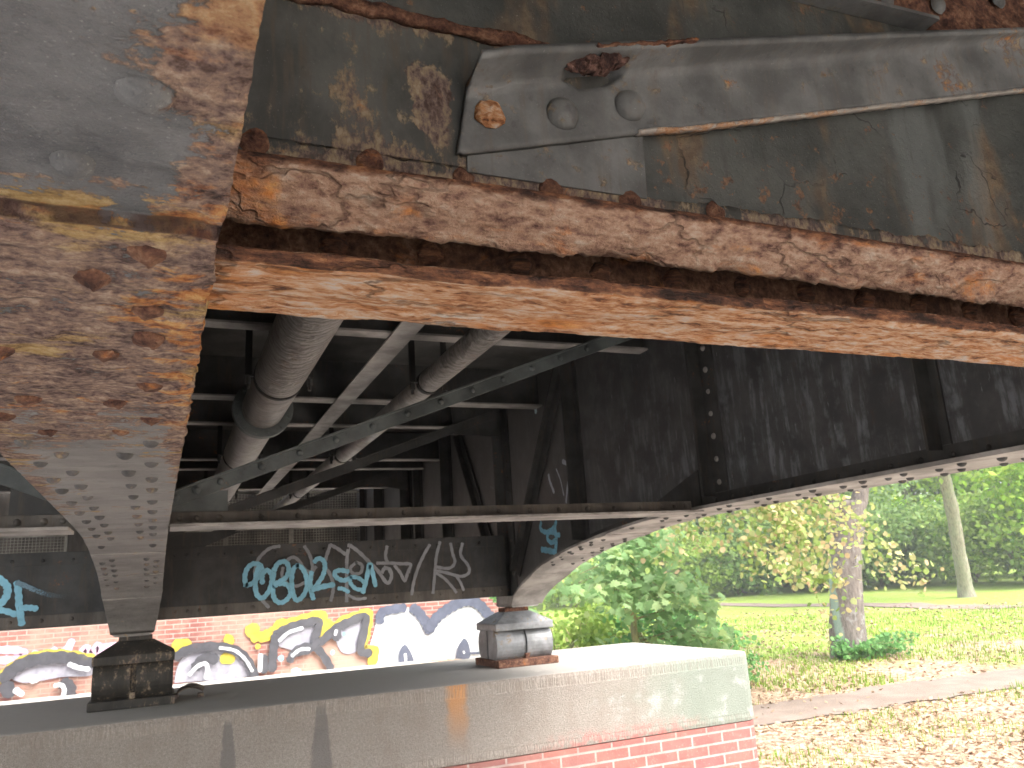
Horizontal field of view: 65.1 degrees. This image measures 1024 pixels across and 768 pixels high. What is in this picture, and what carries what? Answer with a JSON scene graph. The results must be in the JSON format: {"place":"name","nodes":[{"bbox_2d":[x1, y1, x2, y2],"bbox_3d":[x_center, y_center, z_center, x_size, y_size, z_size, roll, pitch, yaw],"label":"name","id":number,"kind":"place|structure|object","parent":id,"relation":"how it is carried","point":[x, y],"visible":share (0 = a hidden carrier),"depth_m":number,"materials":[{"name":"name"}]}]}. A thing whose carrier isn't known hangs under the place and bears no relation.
{"place":"outdoors","nodes":[
{"label":"outdoors","id":0,"kind":"place"},
{"bbox_2d":[0,535,67,553],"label":"panel","id":1,"kind":"object","parent":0,"point":[50,542],"visible":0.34,"depth_m":11.50,"materials":[{"name":"metal"}]},
{"bbox_2d":[0,564,1023,767],"bbox_3d":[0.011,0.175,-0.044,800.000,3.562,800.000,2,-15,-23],"label":"ground","id":2,"kind":"structure","parent":0,"point":[1006,589],"depth_m":14.84,"materials":[{"name":"green plant"}]},
{"bbox_2d":[0,597,558,701],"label":"brick wall","id":3,"kind":"structure","parent":2,"relation":"on","point":[44,662],"depth_m":16.05,"materials":[{"name":"paint"}]},
{"bbox_2d":[0,643,758,767],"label":"pier","id":4,"kind":"structure","parent":2,"relation":"on","point":[633,705],"depth_m":6.02,"materials":[{"name":"concrete"}]},
{"bbox_2d":[86,634,174,712],"bbox_3d":[-2.843,2.149,6.044,0.570,0.489,0.580,2,-15,-23],"label":"rocker bearing","id":5,"kind":"object","parent":4,"relation":"on","point":[132,672],"visible":0.98,"depth_m":5.84,"materials":[{"name":"metal"}]},
{"bbox_2d":[0,0,264,637],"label":"girder","id":6,"kind":"object","parent":5,"relation":"on","point":[121,124],"visible":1,"depth_m":0.81,"materials":[{"name":"rust"},{"name":"grey paint"},{"name":"ochre yellow paint"}]},
{"bbox_2d":[0,467,13,492],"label":"deck beam","id":7,"kind":"structure","parent":6,"relation":"attached to","point":[4,489],"depth_m":10.04,"materials":[{"name":"grey metal"}]},
{"bbox_2d":[0,463,73,536],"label":"cross bracing","id":8,"kind":"object","parent":6,"relation":"attached to","point":[33,511],"visible":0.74,"depth_m":3.39,"materials":[{"name":"brown paint"}]},
{"bbox_2d":[0,551,107,630],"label":"end beam","id":9,"kind":"structure","parent":6,"relation":"attached to","point":[49,589],"depth_m":5.96,"materials":[{"name":"metal"}]},
{"bbox_2d":[187,530,225,545],"bbox_3d":[-4.918,2.605,12.219,1.045,0.750,0.025,2,-15,-23],"label":"panel","id":10,"kind":"object","parent":6,"relation":"attached to","point":[223,542],"visible":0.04,"depth_m":12.42,"materials":[{"name":"metal"}]},
{"bbox_2d":[170,336,703,531],"bbox_3d":[-0.313,0.096,4.270,2.970,1.256,0.260,2,-15,-23],"label":"cross bracing","id":11,"kind":"object","parent":6,"relation":"attached to","point":[201,505],"visible":0.98,"depth_m":4.00,"materials":[{"name":"brown paint"}]},
{"bbox_2d":[207,0,1023,366],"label":"cross girder","id":12,"kind":"object","parent":6,"relation":"attached to","point":[361,190],"visible":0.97,"depth_m":1.25,"materials":[{"name":"metal"}]},
{"bbox_2d":[456,27,1023,155],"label":"angle brace","id":13,"kind":"object","parent":12,"relation":"attached to","point":[519,97],"visible":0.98,"depth_m":1.43,"materials":[{"name":"grey paint"}]},
{"bbox_2d":[175,683,203,698],"bbox_3d":[-2.511,2.387,6.252,0.222,0.088,0.290,2,-15,-23],"label":"scrap sheet","id":14,"kind":"object","parent":4,"relation":"on","point":[195,686],"visible":0.97,"depth_m":6.21,"materials":[{"name":"metal"}]},
{"bbox_2d":[475,606,558,668],"bbox_3d":[0.025,2.270,7.255,0.570,0.489,0.580,2,-15,-23],"label":"rocker bearing","id":15,"kind":"object","parent":4,"relation":"on","point":[515,637],"visible":0.99,"depth_m":7.07,"materials":[{"name":"metal"}]},
{"bbox_2d":[357,339,1023,607],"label":"girder","id":16,"kind":"object","parent":15,"relation":"on","point":[709,429],"visible":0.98,"depth_m":4.92,"materials":[{"name":"metal"}]},
{"bbox_2d":[0,489,356,553],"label":"end diaphragm","id":17,"kind":"object","parent":16,"relation":"attached to","point":[75,542],"visible":0.15,"depth_m":13.09,"materials":[{"name":"brown paint"}]},
{"bbox_2d":[175,470,387,489],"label":"deck beam","id":18,"kind":"structure","parent":16,"relation":"attached to","point":[184,478],"depth_m":11.39,"materials":[{"name":"grey metal"}]},
{"bbox_2d":[179,461,423,470],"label":"deck beam","id":19,"kind":"structure","parent":16,"relation":"attached to","point":[299,465],"depth_m":9.76,"materials":[{"name":"grey metal"}]},
{"bbox_2d":[180,430,438,460],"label":"deck beam","id":20,"kind":"structure","parent":16,"relation":"attached to","point":[200,445],"depth_m":9.05,"materials":[{"name":"grey metal"}]},
{"bbox_2d":[211,470,407,531],"bbox_3d":[-2.676,1.545,9.890,2.880,1.280,0.040,2,-15,-23],"label":"cross bracing","id":21,"kind":"object","parent":16,"relation":"attached to","point":[396,479],"visible":0.32,"depth_m":10.33,"materials":[{"name":"paint"}]},
{"bbox_2d":[277,491,358,508],"bbox_3d":[-3.145,2.040,13.145,1.365,0.565,0.025,2,-15,-23],"label":"panel","id":22,"kind":"object","parent":16,"relation":"attached to","point":[320,492],"visible":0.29,"depth_m":13.26,"materials":[{"name":"metal"}]},
{"bbox_2d":[187,399,452,428],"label":"deck beam","id":23,"kind":"structure","parent":16,"relation":"attached to","point":[210,412],"depth_m":7.30,"materials":[{"name":"grey metal"}]},
{"bbox_2d":[291,526,359,542],"bbox_3d":[-2.998,2.686,13.029,1.135,0.750,0.025,2,-15,-23],"label":"panel","id":24,"kind":"object","parent":16,"relation":"attached to","point":[313,536],"visible":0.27,"depth_m":13.06,"materials":[{"name":"metal"}]},
{"bbox_2d":[157,535,507,619],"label":"end beam","id":25,"kind":"structure","parent":16,"relation":"attached to","point":[208,581],"depth_m":6.74,"materials":[{"name":"metal"}]},
{"bbox_2d":[226,528,290,545],"bbox_3d":[-3.979,2.644,12.615,0.985,0.750,0.025,2,-15,-23],"label":"panel","id":26,"kind":"object","parent":25,"relation":"on","point":[263,535],"visible":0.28,"depth_m":12.69,"materials":[{"name":"metal"}]},
{"bbox_2d":[166,407,497,547],"bbox_3d":[-1.444,0.752,7.024,2.900,1.225,0.054,2,-15,-23],"label":"cross bracing","id":27,"kind":"object","parent":25,"relation":"on","point":[474,421],"visible":0.77,"depth_m":7.08,"materials":[{"name":"paint"}]},
{"bbox_2d":[191,355,541,408],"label":"deck beam","id":28,"kind":"structure","parent":16,"relation":"attached to","point":[219,377],"depth_m":6.50,"materials":[{"name":"grey metal"}]},
{"bbox_2d":[204,309,647,353],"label":"deck beam","id":29,"kind":"structure","parent":16,"relation":"attached to","point":[242,320],"depth_m":4.93,"materials":[{"name":"grey metal"}]},
{"bbox_2d":[0,327,562,466],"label":"bridge deck","id":30,"kind":"structure","parent":29,"relation":"on","point":[221,342],"depth_m":6.33,"materials":[{"name":"black metal"}]},
{"bbox_2d":[204,314,342,502],"bbox_3d":[-2.336,0.388,7.005,0.409,0.734,12.150,2,-15,-23],"label":"pipe","id":31,"kind":"object","parent":30,"relation":"hanging from","point":[294,348],"visible":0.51,"depth_m":4.74,"materials":[{"name":"grey metal"}]},
{"bbox_2d":[271,328,510,509],"bbox_3d":[-1.481,0.366,7.383,0.256,0.614,12.150,2,-15,-23],"label":"pipe","id":32,"kind":"object","parent":30,"relation":"hanging from","point":[471,345],"visible":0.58,"depth_m":5.14,"materials":[{"name":"grey metal"}]},
{"bbox_2d":[257,321,423,494],"bbox_3d":[-1.741,0.398,7.317,0.139,0.011,12.250,2,-15,-23],"label":"flat strip","id":33,"kind":"object","parent":29,"relation":"attached to","point":[399,338],"visible":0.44,"depth_m":5.81,"materials":[{"name":"grey metal"}]},
{"bbox_2d":[169,492,275,523],"bbox_3d":[-4.565,1.980,12.545,1.700,0.565,0.025,2,-15,-23],"label":"panel","id":34,"kind":"object","parent":33,"relation":"attached to","point":[248,493],"visible":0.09,"depth_m":12.77,"materials":[{"name":"metal"}]},
{"bbox_2d":[542,549,625,608],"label":"undergrowth","id":35,"kind":"object","parent":2,"relation":"on","point":[558,594],"visible":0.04,"depth_m":38.60,"materials":[{"name":"green plant"}]},
{"bbox_2d":[549,604,630,649],"bbox_3d":[0.729,4.480,13.756,2.439,1.297,2.438,-8,-15,17],"label":"shrub","id":36,"kind":"object","parent":2,"relation":"on","point":[585,636],"visible":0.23,"depth_m":13.47,"materials":[{"name":"green plant"}]},
{"bbox_2d":[533,605,657,649],"bbox_3d":[1.510,5.140,15.892,2.980,1.585,2.980,-3,-14,-2],"label":"shrub","id":37,"kind":"object","parent":2,"relation":"on","point":[558,633],"visible":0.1,"depth_m":15.59,"materials":[{"name":"green plant"}]},
{"bbox_2d":[554,595,695,646],"bbox_3d":[2.129,5.179,16.715,3.251,1.729,3.252,0,-15,-15],"label":"shrub","id":38,"kind":"object","parent":2,"relation":"on","point":[594,606],"visible":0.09,"depth_m":16.52,"materials":[{"name":"green plant"}]},
{"bbox_2d":[528,527,737,649],"bbox_3d":[2.094,3.542,12.732,3.249,2.880,2.719,9,-18,-40],"label":"sapling","id":39,"kind":"object","parent":2,"relation":"on","point":[639,590],"visible":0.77,"depth_m":12.39,"materials":[{"name":"green plant"}]},
{"bbox_2d":[590,543,696,600],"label":"undergrowth","id":40,"kind":"object","parent":2,"relation":"on","point":[686,563],"visible":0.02,"depth_m":39.95,"materials":[{"name":"green plant"}]},
{"bbox_2d":[625,516,711,597],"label":"park tree","id":41,"kind":"object","parent":2,"relation":"on","point":[693,524],"depth_m":41.28,"materials":[{"name":"green plant"}]},
{"bbox_2d":[599,604,764,664],"bbox_3d":[2.591,4.425,13.779,3.342,1.903,3.294,1,-15,-18],"label":"shrub","id":42,"kind":"object","parent":2,"relation":"on","point":[659,627],"visible":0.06,"depth_m":13.42,"materials":[{"name":"green plant"}]},
{"bbox_2d":[624,524,741,596],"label":"undergrowth","id":43,"kind":"object","parent":2,"relation":"on","point":[707,569],"visible":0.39,"depth_m":38.71,"materials":[{"name":"green plant"}]},
{"bbox_2d":[670,511,756,574],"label":"park tree","id":44,"kind":"object","parent":2,"relation":"on","point":[718,534],"depth_m":44.94,"materials":[{"name":"green plant"}]},
{"bbox_2d":[661,633,770,688],"bbox_3d":[3.297,4.649,13.528,2.042,1.180,2.072,5,-16,-31],"label":"shrub","id":45,"kind":"object","parent":2,"relation":"on","point":[751,655],"visible":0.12,"depth_m":13.25,"materials":[{"name":"green plant"}]},
{"bbox_2d":[682,508,771,592],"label":"park tree","id":46,"kind":"object","parent":2,"relation":"on","point":[729,518],"visible":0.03,"depth_m":41.78,"materials":[{"name":"green plant"}]},
{"bbox_2d":[683,518,797,595],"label":"undergrowth","id":47,"kind":"object","parent":2,"relation":"on","point":[734,577],"visible":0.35,"depth_m":39.26,"materials":[{"name":"green plant"}]},
{"bbox_2d":[713,500,811,586],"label":"park tree","id":48,"kind":"object","parent":2,"relation":"on","point":[782,585],"depth_m":45.80,"materials":[{"name":"green plant"}]},
{"bbox_2d":[630,488,946,659],"bbox_3d":[5.896,0.255,16.671,11.702,10.770,9.307,2,-15,-23],"label":"tree","id":49,"kind":"object","parent":2,"relation":"on","point":[844,522],"visible":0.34,"depth_m":11.71,"materials":[{"name":"green plant"}]},
{"bbox_2d":[719,512,867,594],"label":"undergrowth","id":50,"kind":"object","parent":2,"relation":"on","point":[767,589],"visible":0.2,"depth_m":38.98,"materials":[{"name":"green plant"}]},
{"bbox_2d":[757,487,897,585],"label":"park tree","id":51,"kind":"object","parent":2,"relation":"on","point":[868,501],"visible":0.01,"depth_m":41.96,"materials":[{"name":"green plant"}]},
{"bbox_2d":[754,510,905,588],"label":"undergrowth","id":52,"kind":"object","parent":2,"relation":"on","point":[885,580],"visible":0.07,"depth_m":38.29,"materials":[{"name":"green plant"}]},
{"bbox_2d":[792,480,923,569],"bbox_3d":[14.431,4.241,35.441,8.292,7.792,7.876,-17,-19,42],"label":"tree","id":53,"kind":"object","parent":2,"relation":"on","point":[885,493],"visible":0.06,"depth_m":34.24,"materials":[{"name":"green plant"}]},
{"bbox_2d":[704,602,1023,767],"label":"fallen leaves","id":54,"kind":"object","parent":2,"relation":"on","point":[1018,735],"visible":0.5,"depth_m":10.09,"materials":[{"name":"yellow plant"}]},
{"bbox_2d":[830,629,919,660],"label":"root shoots","id":55,"kind":"object","parent":2,"relation":"on","point":[881,645],"visible":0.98,"depth_m":15.65,"materials":[{"name":"green plant"}]},
{"bbox_2d":[814,501,947,586],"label":"undergrowth","id":56,"kind":"object","parent":2,"relation":"on","point":[899,539],"visible":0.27,"depth_m":37.26,"materials":[{"name":"green plant"}]},
{"bbox_2d":[866,480,933,582],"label":"park tree","id":57,"kind":"object","parent":2,"relation":"on","point":[917,491],"visible":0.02,"depth_m":43.91,"materials":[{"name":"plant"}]},
{"bbox_2d":[850,472,993,580],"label":"park tree","id":58,"kind":"object","parent":2,"relation":"on","point":[905,493],"visible":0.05,"depth_m":41.75,"materials":[{"name":"green plant"}]},
{"bbox_2d":[862,489,995,585],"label":"undergrowth","id":59,"kind":"object","parent":2,"relation":"on","point":[913,507],"visible":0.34,"depth_m":37.07,"materials":[{"name":"green plant"}]},
{"bbox_2d":[872,468,985,597],"bbox_3d":[14.710,2.804,28.282,8.408,9.664,8.104,2,-15,-23],"label":"tree","id":60,"kind":"object","parent":2,"relation":"on","point":[965,588],"visible":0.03,"depth_m":28.06,"materials":[{"name":"brown plant"}]},
{"bbox_2d":[890,469,1007,576],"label":"park tree","id":61,"kind":"object","parent":2,"relation":"on","point":[967,489],"visible":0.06,"depth_m":42.08,"materials":[{"name":"green plant"}]},
{"bbox_2d":[895,490,1018,583],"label":"undergrowth","id":62,"kind":"object","parent":2,"relation":"on","point":[950,575],"visible":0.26,"depth_m":36.08,"materials":[{"name":"green plant"}]},
{"bbox_2d":[925,469,1022,550],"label":"park tree","id":63,"kind":"object","parent":2,"relation":"on","point":[962,478],"visible":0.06,"depth_m":40.54,"materials":[{"name":"green plant"}]},
{"bbox_2d":[928,486,1023,581],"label":"undergrowth","id":64,"kind":"object","parent":2,"relation":"on","point":[985,532],"visible":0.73,"depth_m":33.07,"materials":[{"name":"green plant"}]},
{"bbox_2d":[953,462,1023,558],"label":"tree","id":65,"kind":"object","parent":2,"relation":"on","point":[1016,494],"visible":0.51,"depth_m":32.30,"materials":[{"name":"green plant"}]},
{"bbox_2d":[988,499,1023,573],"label":"undergrowth","id":66,"kind":"object","parent":2,"relation":"on","point":[1015,554],"visible":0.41,"depth_m":32.61,"materials":[{"name":"green plant"}]},
{"bbox_2d":[720,602,1023,608],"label":"path","id":67,"kind":"structure","parent":0,"point":[921,605],"depth_m":26.65,"materials":[{"name":"beige concrete"}]},
{"bbox_2d":[753,668,1023,725],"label":"path","id":68,"kind":"structure","parent":0,"point":[898,694],"depth_m":11.51,"materials":[{"name":"beige concrete"}]}
]}

